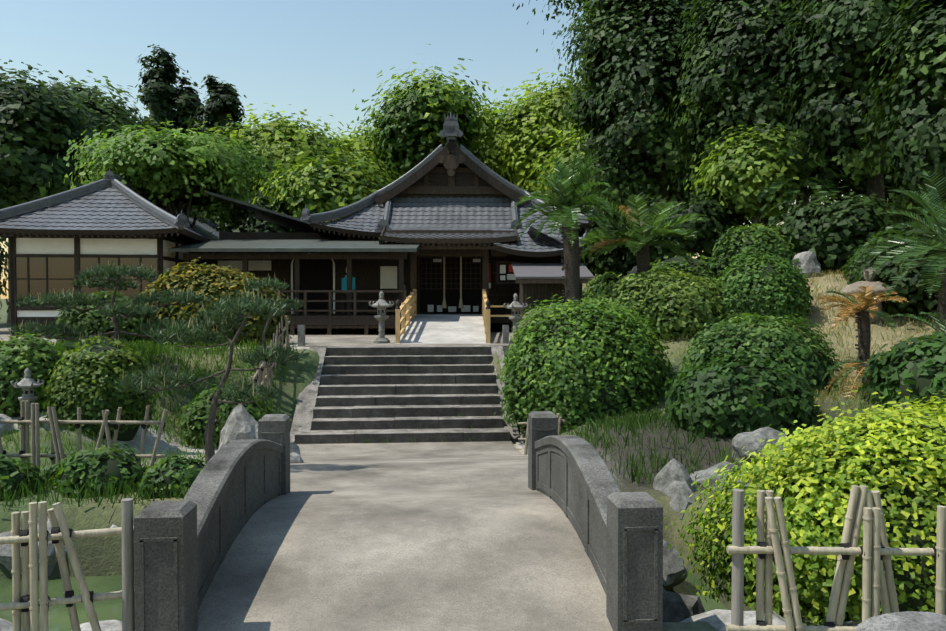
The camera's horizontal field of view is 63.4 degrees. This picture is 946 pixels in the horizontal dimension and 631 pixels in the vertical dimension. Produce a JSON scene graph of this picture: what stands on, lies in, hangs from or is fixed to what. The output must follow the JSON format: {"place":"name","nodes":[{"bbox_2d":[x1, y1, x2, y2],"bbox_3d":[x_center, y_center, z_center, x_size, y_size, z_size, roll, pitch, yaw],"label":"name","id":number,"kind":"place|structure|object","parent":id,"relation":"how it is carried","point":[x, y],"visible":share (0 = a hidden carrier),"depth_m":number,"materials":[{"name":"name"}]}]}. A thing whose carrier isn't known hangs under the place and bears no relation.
{"place":"outdoors","nodes":[
{"label":"outdoors","id":0,"kind":"place"},
{"bbox_2d":[0,328,520,356],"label":"terrace pavement","id":1,"kind":"structure","parent":0,"point":[319,339],"depth_m":21.35,"materials":[{"name":"grey stone"}]},
{"bbox_2d":[54,290,148,345],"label":"terrace shrub","id":2,"kind":"object","parent":1,"relation":"on","point":[88,322],"depth_m":18.23,"materials":[{"name":"green plant"}]},
{"bbox_2d":[0,168,229,335],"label":"building","id":3,"kind":"structure","parent":1,"relation":"on","point":[58,241],"depth_m":23.93,"materials":[{"name":"tile"}]},
{"bbox_2d":[138,257,299,345],"bbox_3d":[-6.608,0.034,19.519,4.298,3.034,1.863,0,1,-4],"label":"shrub","id":4,"kind":"object","parent":1,"relation":"on","point":[257,326],"depth_m":19.02,"materials":[{"name":"green plant"}]},
{"bbox_2d":[205,190,337,239],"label":"roof","id":5,"kind":"structure","parent":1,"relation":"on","point":[288,221],"depth_m":28.84,"materials":[{"name":"grey tile"}]},
{"bbox_2d":[168,226,593,334],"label":"building wing","id":6,"kind":"structure","parent":1,"relation":"on","point":[337,286],"depth_m":25.25,"materials":[{"name":"wood"}]},
{"bbox_2d":[369,291,393,342],"bbox_3d":[-2.406,0.033,20.188,0.661,1.390,0.674,0,1,-4],"label":"stone lantern","id":7,"kind":"object","parent":1,"relation":"on","point":[381,304],"visible":0.98,"depth_m":20.09,"materials":[{"name":"grey stone"}]},
{"bbox_2d":[298,325,529,345],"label":"stone marker posts","id":8,"kind":"object","parent":1,"relation":"on","point":[301,335],"visible":0.55,"depth_m":18.96,"materials":[{"name":"grey stone"}]},
{"bbox_2d":[300,113,597,343],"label":"temple hall","id":9,"kind":"structure","parent":1,"relation":"on","point":[450,204],"depth_m":28.36,"materials":[{"name":"tile"}]},
{"bbox_2d":[504,293,527,342],"bbox_3d":[1.133,0.061,20.302,0.658,1.330,0.604,0,1,-4],"label":"stone lantern","id":10,"kind":"object","parent":1,"relation":"on","point":[515,305],"visible":0.88,"depth_m":20.22,"materials":[{"name":"grey stone"}]},
{"bbox_2d":[0,569,727,630],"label":"pond water","id":11,"kind":"structure","parent":0,"point":[59,618],"depth_m":7.07,"materials":[{"name":"green liquid"}]},
{"bbox_2d":[0,0,933,298],"label":"sky","id":12,"kind":"structure","parent":0,"point":[311,55],"materials":[{"name":"blue"}]},
{"bbox_2d":[0,272,937,630],"bbox_3d":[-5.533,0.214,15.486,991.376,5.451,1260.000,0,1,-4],"label":"terrain","id":13,"kind":"structure","parent":0,"point":[100,556],"depth_m":10.69,"materials":[{"name":"green plant"}]},
{"bbox_2d":[0,237,9,318],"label":"tree","id":14,"kind":"object","parent":13,"relation":"on","point":[3,256],"visible":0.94,"depth_m":26.15,"materials":[{"name":"plant"}]},
{"bbox_2d":[0,159,10,204],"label":"tree","id":15,"kind":"object","parent":13,"relation":"on","point":[4,188],"visible":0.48,"depth_m":32.95,"materials":[{"name":"green plant"}]},
{"bbox_2d":[0,454,45,500],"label":"low shrub","id":16,"kind":"object","parent":13,"relation":"on","point":[27,470],"depth_m":8.37,"materials":[{"name":"green plant"}]},
{"bbox_2d":[11,367,44,429],"bbox_3d":[-7.139,1.325,12.286,0.481,0.987,0.466,0,1,-4],"label":"stone lantern","id":17,"kind":"object","parent":13,"relation":"on","point":[27,384],"visible":0.77,"depth_m":12.22,"materials":[{"name":"grey stone"}]},
{"bbox_2d":[0,330,62,416],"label":"round shrub","id":18,"kind":"object","parent":13,"relation":"on","point":[21,356],"depth_m":12.89,"materials":[{"name":"green plant"}]},
{"bbox_2d":[39,455,70,485],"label":"low shrub","id":19,"kind":"object","parent":13,"relation":"on","point":[50,468],"depth_m":9.06,"materials":[{"name":"green plant"}]},
{"bbox_2d":[0,59,111,322],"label":"tree","id":20,"kind":"object","parent":13,"relation":"on","point":[42,115],"depth_m":34.08,"materials":[{"name":"green plant"}]},
{"bbox_2d":[0,498,134,630],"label":"bamboo fence","id":21,"kind":"object","parent":13,"relation":"on","point":[29,602],"visible":0.96,"depth_m":4.52,"materials":[{"name":"beige wood"}]},
{"bbox_2d":[0,401,167,475],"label":"bamboo fence","id":22,"kind":"object","parent":13,"relation":"on","point":[57,451],"visible":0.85,"depth_m":9.74,"materials":[{"name":"beige wood"}]},
{"bbox_2d":[48,442,147,498],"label":"low shrub","id":23,"kind":"object","parent":13,"relation":"on","point":[74,458],"depth_m":8.46,"materials":[{"name":"green plant"}]},
{"bbox_2d":[23,70,172,150],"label":"tree","id":24,"kind":"object","parent":13,"relation":"on","point":[110,109],"visible":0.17,"depth_m":40.57,"materials":[{"name":"green plant"}]},
{"bbox_2d":[41,335,156,440],"bbox_3d":[-6.345,1.382,13.070,1.778,2.112,1.681,0,1,-4],"label":"round shrub","id":25,"kind":"object","parent":13,"relation":"on","point":[63,371],"depth_m":12.54,"materials":[{"name":"green plant"}]},
{"bbox_2d":[7,259,211,352],"bbox_3d":[-7.338,0.121,15.605,3.811,2.571,2.463,0,1,-4],"label":"pine tree","id":26,"kind":"object","parent":13,"relation":"on","point":[87,278],"depth_m":15.34,"materials":[{"name":"green plant"}]},
{"bbox_2d":[135,44,188,139],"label":"cedar tree","id":27,"kind":"object","parent":13,"relation":"on","point":[152,76],"depth_m":49.31,"materials":[{"name":"green plant"}]},
{"bbox_2d":[49,109,288,241],"bbox_3d":[-11.555,-3.686,30.025,8.696,8.798,8.214,0,1,-4],"label":"tree","id":28,"kind":"object","parent":13,"relation":"on","point":[156,162],"depth_m":28.16,"materials":[{"name":"green plant"}]},
{"bbox_2d":[138,454,205,498],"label":"low shrub","id":29,"kind":"object","parent":13,"relation":"on","point":[190,472],"depth_m":8.32,"materials":[{"name":"green plant"}]},
{"bbox_2d":[168,76,204,138],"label":"cedar tree","id":30,"kind":"object","parent":13,"relation":"on","point":[188,103],"depth_m":49.37,"materials":[{"name":"green plant"}]},
{"bbox_2d":[111,286,306,464],"bbox_3d":[-3.402,0.839,10.194,2.440,2.505,1.510,0,1,-4],"label":"pine","id":31,"kind":"object","parent":13,"relation":"on","point":[187,333],"depth_m":10.02,"materials":[{"name":"green plant"}]},
{"bbox_2d":[185,75,246,140],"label":"cedar tree","id":32,"kind":"object","parent":13,"relation":"on","point":[221,98],"depth_m":47.73,"materials":[{"name":"green plant"}]},
{"bbox_2d":[176,384,273,445],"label":"low shrub","id":33,"kind":"object","parent":13,"relation":"on","point":[187,417],"depth_m":14.25,"materials":[{"name":"green plant"}]},
{"bbox_2d":[196,114,281,222],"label":"tree","id":34,"kind":"object","parent":13,"relation":"on","point":[231,143],"visible":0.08,"depth_m":41.82,"materials":[{"name":"green plant"}]},
{"bbox_2d":[192,177,304,242],"bbox_3d":[-10.457,-3.495,41.008,10.295,7.898,8.376,0,1,-4],"label":"tree","id":35,"kind":"object","parent":13,"relation":"on","point":[253,223],"depth_m":38.47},
{"bbox_2d":[223,272,304,348],"bbox_3d":[-4.710,0.064,17.220,1.840,2.097,1.024,0,1,-4],"label":"pine tree","id":36,"kind":"object","parent":13,"relation":"on","point":[257,285],"depth_m":17.16,"materials":[{"name":"green plant"}]},
{"bbox_2d":[249,316,289,402],"bbox_3d":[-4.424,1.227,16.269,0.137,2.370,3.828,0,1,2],"label":"rock","id":37,"kind":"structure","parent":13,"relation":"on","point":[267,373],"depth_m":16.84,"materials":[{"name":"black stone"}]},
{"bbox_2d":[211,103,383,193],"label":"camphor tree","id":38,"kind":"object","parent":13,"relation":"on","point":[283,137],"visible":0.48,"depth_m":43.12,"materials":[{"name":"green plant"}]},
{"bbox_2d":[252,127,402,232],"bbox_3d":[-7.425,-4.460,39.573,9.340,9.973,9.834,0,1,-4],"label":"camphor tree","id":39,"kind":"object","parent":13,"relation":"on","point":[319,186],"visible":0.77,"depth_m":37.33,"materials":[{"name":"green plant"}]},
{"bbox_2d":[315,114,413,185],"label":"camphor tree","id":40,"kind":"object","parent":13,"relation":"on","point":[352,139],"visible":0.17,"depth_m":46.43,"materials":[{"name":"green plant"}]},
{"bbox_2d":[134,411,662,630],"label":"bridge parapets","id":41,"kind":"object","parent":13,"relation":"on","point":[182,548],"visible":1,"depth_m":5.21,"materials":[{"name":"stone"}]},
{"bbox_2d":[197,441,612,630],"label":"bridge deck","id":42,"kind":"structure","parent":13,"relation":"on","point":[450,536],"depth_m":5.87,"materials":[{"name":"concrete"}]},
{"bbox_2d":[290,346,519,443],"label":"stone stairs","id":43,"kind":"structure","parent":13,"relation":"on","point":[361,394],"depth_m":16.70,"materials":[{"name":"grey stone"}]},
{"bbox_2d":[341,44,523,178],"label":"camphor tree","id":44,"kind":"object","parent":13,"relation":"on","point":[405,116],"depth_m":43.85,"materials":[{"name":"green plant"}]},
{"bbox_2d":[0,269,942,511],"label":"grass tufts","id":45,"kind":"object","parent":13,"relation":"on","point":[626,421],"visible":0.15,"depth_m":11.93,"materials":[{"name":"green plant"}]},
{"bbox_2d":[0,251,945,630],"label":"garden rocks","id":46,"kind":"object","parent":13,"relation":"on","point":[672,479],"visible":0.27,"depth_m":8.38,"materials":[{"name":"grey stone"}]},
{"bbox_2d":[471,95,546,200],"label":"camphor tree","id":47,"kind":"object","parent":13,"relation":"on","point":[497,133],"depth_m":49.27,"materials":[{"name":"green plant"}]},
{"bbox_2d":[482,65,592,199],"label":"camphor tree","id":48,"kind":"object","parent":13,"relation":"on","point":[528,114],"depth_m":44.93,"materials":[{"name":"green plant"}]},
{"bbox_2d":[518,413,564,454],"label":"bamboo fence","id":49,"kind":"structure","parent":13,"relation":"on","point":[560,421],"depth_m":14.09,"materials":[{"name":"beige wood"}]},
{"bbox_2d":[519,106,611,204],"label":"camphor tree","id":50,"kind":"object","parent":13,"relation":"on","point":[565,153],"visible":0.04,"depth_m":40.34,"materials":[{"name":"green plant"}]},
{"bbox_2d":[512,147,619,310],"bbox_3d":[2.300,-1.852,19.034,2.692,4.392,2.562,0,1,-4],"label":"tall cycad","id":51,"kind":"object","parent":13,"relation":"on","point":[569,186],"depth_m":18.84,"materials":[{"name":"green plant"}]},
{"bbox_2d":[553,193,608,273],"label":"tree","id":52,"kind":"object","parent":13,"relation":"on","point":[593,266],"depth_m":38.10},
{"bbox_2d":[494,291,676,433],"bbox_3d":[2.314,1.295,15.863,3.871,3.586,3.658,0,1,-4],"label":"bush","id":53,"kind":"object","parent":13,"relation":"on","point":[552,387],"depth_m":14.68,"materials":[{"name":"green plant"}]},
{"bbox_2d":[582,271,621,303],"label":"small shrub","id":54,"kind":"object","parent":13,"relation":"on","point":[599,285],"depth_m":20.74,"materials":[{"name":"green plant"}]},
{"bbox_2d":[580,197,650,281],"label":"tree","id":55,"kind":"object","parent":13,"relation":"on","point":[627,265],"depth_m":32.80,"materials":[{"name":"green plant"}]},
{"bbox_2d":[580,147,686,211],"bbox_3d":[8.240,-4.212,37.488,7.245,9.567,6.292,0,1,-4],"label":"tree","id":56,"kind":"object","parent":13,"relation":"on","point":[591,178],"visible":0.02,"depth_m":36.88,"materials":[{"name":"green plant"}]},
{"bbox_2d":[587,192,698,276],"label":"shrub","id":57,"kind":"object","parent":13,"relation":"on","point":[630,256],"depth_m":32.94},
{"bbox_2d":[552,0,733,230],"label":"tree","id":58,"kind":"object","parent":13,"relation":"on","point":[617,48],"depth_m":29.73,"materials":[{"name":"green plant"}]},
{"bbox_2d":[579,191,706,277],"bbox_3d":[4.451,-1.766,20.176,3.748,3.000,3.735,0,1,-4],"label":"cycad","id":59,"kind":"object","parent":13,"relation":"on","point":[648,230],"depth_m":19.98,"materials":[{"name":"green plant"}]},
{"bbox_2d":[584,266,732,339],"bbox_3d":[4.631,-0.114,18.776,4.123,2.210,3.168,0,1,-4],"label":"mound shrub","id":60,"kind":"object","parent":13,"relation":"on","point":[705,310],"depth_m":17.74,"materials":[{"name":"green plant"}]},
{"bbox_2d":[650,265,673,272],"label":"small shrub","id":61,"kind":"object","parent":13,"relation":"on","point":[659,268],"depth_m":21.36,"materials":[{"name":"green plant"}]},
{"bbox_2d":[618,192,765,265],"bbox_3d":[7.550,-2.643,26.672,5.276,3.227,4.995,0,1,-4],"label":"bush","id":62,"kind":"object","parent":13,"relation":"on","point":[713,225],"depth_m":25.21,"materials":[{"name":"green plant"}]},
{"bbox_2d":[664,349,824,440],"bbox_3d":[3.753,1.159,10.775,2.146,1.365,1.835,0,1,-4],"label":"bank shrub","id":63,"kind":"object","parent":13,"relation":"on","point":[701,387],"depth_m":10.14,"materials":[{"name":"green plant"}]},
{"bbox_2d":[646,0,849,227],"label":"tree","id":64,"kind":"object","parent":13,"relation":"on","point":[716,88],"depth_m":25.92,"materials":[{"name":"green plant"}]},
{"bbox_2d":[684,116,822,227],"bbox_3d":[9.474,-3.929,25.565,4.247,5.496,4.222,0,1,-4],"label":"bright tree","id":65,"kind":"object","parent":13,"relation":"on","point":[740,177],"depth_m":24.55,"materials":[{"name":"green plant"}]},
{"bbox_2d":[709,223,804,283],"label":"hill shrub","id":66,"kind":"object","parent":13,"relation":"on","point":[775,233],"depth_m":21.40,"materials":[{"name":"green plant"}]},
{"bbox_2d":[676,312,844,396],"bbox_3d":[5.219,1.112,13.902,3.068,2.348,2.847,0,1,-4],"label":"round shrub","id":67,"kind":"object","parent":13,"relation":"on","point":[813,339],"depth_m":13.31,"materials":[{"name":"green plant"}]},
{"bbox_2d":[713,247,813,326],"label":"round shrub","id":68,"kind":"object","parent":13,"relation":"on","point":[755,294],"depth_m":17.61,"materials":[{"name":"green plant"}]},
{"bbox_2d":[663,389,945,624],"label":"glossy hedge","id":69,"kind":"object","parent":13,"relation":"on","point":[828,498],"depth_m":5.20,"materials":[{"name":"green plant"}]},
{"bbox_2d":[759,129,857,209],"bbox_3d":[10.556,-3.571,24.613,3.414,4.598,3.218,0,1,-4],"label":"cycad shade","id":70,"kind":"object","parent":13,"relation":"on","point":[807,166],"depth_m":23.99,"materials":[{"name":"green plant"}]},
{"bbox_2d":[726,485,945,630],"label":"bamboo fence","id":71,"kind":"object","parent":13,"relation":"on","point":[874,551],"visible":0.96,"depth_m":4.41,"materials":[{"name":"beige wood"}]},
{"bbox_2d":[748,186,931,273],"bbox_3d":[10.839,-2.232,22.562,5.578,3.102,5.086,0,1,-4],"label":"bush","id":72,"kind":"object","parent":13,"relation":"on","point":[829,235],"depth_m":21.26,"materials":[{"name":"green plant"}]},
{"bbox_2d":[759,0,934,207],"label":"tree","id":73,"kind":"object","parent":13,"relation":"on","point":[837,39],"depth_m":22.46,"materials":[{"name":"green plant"}]},
{"bbox_2d":[822,359,890,400],"bbox_3d":[5.922,0.966,11.378,1.290,0.690,1.294,0,1,-4],"label":"cycad stump","id":74,"kind":"object","parent":13,"relation":"on","point":[849,367],"depth_m":11.37,"materials":[{"name":"brown plant"}]},
{"bbox_2d":[816,286,908,378],"bbox_3d":[7.668,0.356,15.012,1.672,1.858,1.898,0,1,-4],"label":"small dry cycad","id":75,"kind":"object","parent":13,"relation":"on","point":[858,305],"depth_m":14.86,"materials":[{"name":"brown plant"}]},
{"bbox_2d":[840,266,895,321],"bbox_3d":[9.100,-0.488,17.524,1.205,1.278,1.244,0,1,-4],"label":"stone lantern","id":76,"kind":"object","parent":13,"relation":"on","point":[877,286],"visible":0.56,"depth_m":17.33,"materials":[{"name":"grey stone"}]},
{"bbox_2d":[841,227,934,284],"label":"hill shrub","id":77,"kind":"object","parent":13,"relation":"on","point":[857,265],"depth_m":19.59,"materials":[{"name":"green plant"}]},
{"bbox_2d":[846,0,945,230],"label":"tree","id":78,"kind":"object","parent":13,"relation":"on","point":[919,149],"depth_m":19.28,"materials":[{"name":"green plant"}]},
{"bbox_2d":[851,212,944,320],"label":"shrub","id":79,"kind":"object","parent":13,"relation":"on","point":[909,283],"depth_m":17.20,"materials":[{"name":"green plant"}]},
{"bbox_2d":[856,611,945,630],"bbox_3d":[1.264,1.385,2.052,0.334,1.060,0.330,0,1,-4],"label":"rock","id":80,"kind":"object","parent":13,"relation":"on","point":[913,621],"visible":1,"depth_m":2.15,"materials":[{"name":"grey stone"}]},
{"bbox_2d":[857,331,945,413],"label":"bank shrub","id":81,"kind":"object","parent":13,"relation":"on","point":[917,346],"depth_m":10.34,"materials":[{"name":"green plant"}]},
{"bbox_2d":[866,169,945,335],"bbox_3d":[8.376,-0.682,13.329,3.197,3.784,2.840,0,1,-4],"label":"cycad","id":82,"kind":"object","parent":13,"relation":"on","point":[939,219],"depth_m":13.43,"materials":[{"name":"green plant"}]},
{"bbox_2d":[890,311,945,354],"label":"low cycad","id":83,"kind":"object","parent":13,"relation":"on","point":[942,326],"depth_m":10.97,"materials":[{"name":"green plant"}]},
{"bbox_2d":[513,0,602,145],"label":"tree","id":84,"kind":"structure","parent":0,"point":[577,29],"depth_m":43.36,"materials":[{"name":"green plant"}]},
{"bbox_2d":[650,253,718,283],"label":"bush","id":85,"kind":"object","parent":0,"point":[702,257],"depth_m":21.93,"materials":[{"name":"green plant"}]},
{"bbox_2d":[808,134,940,227],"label":"tree","id":86,"kind":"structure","parent":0,"point":[860,191],"depth_m":28.85,"materials":[{"name":"green plant"}]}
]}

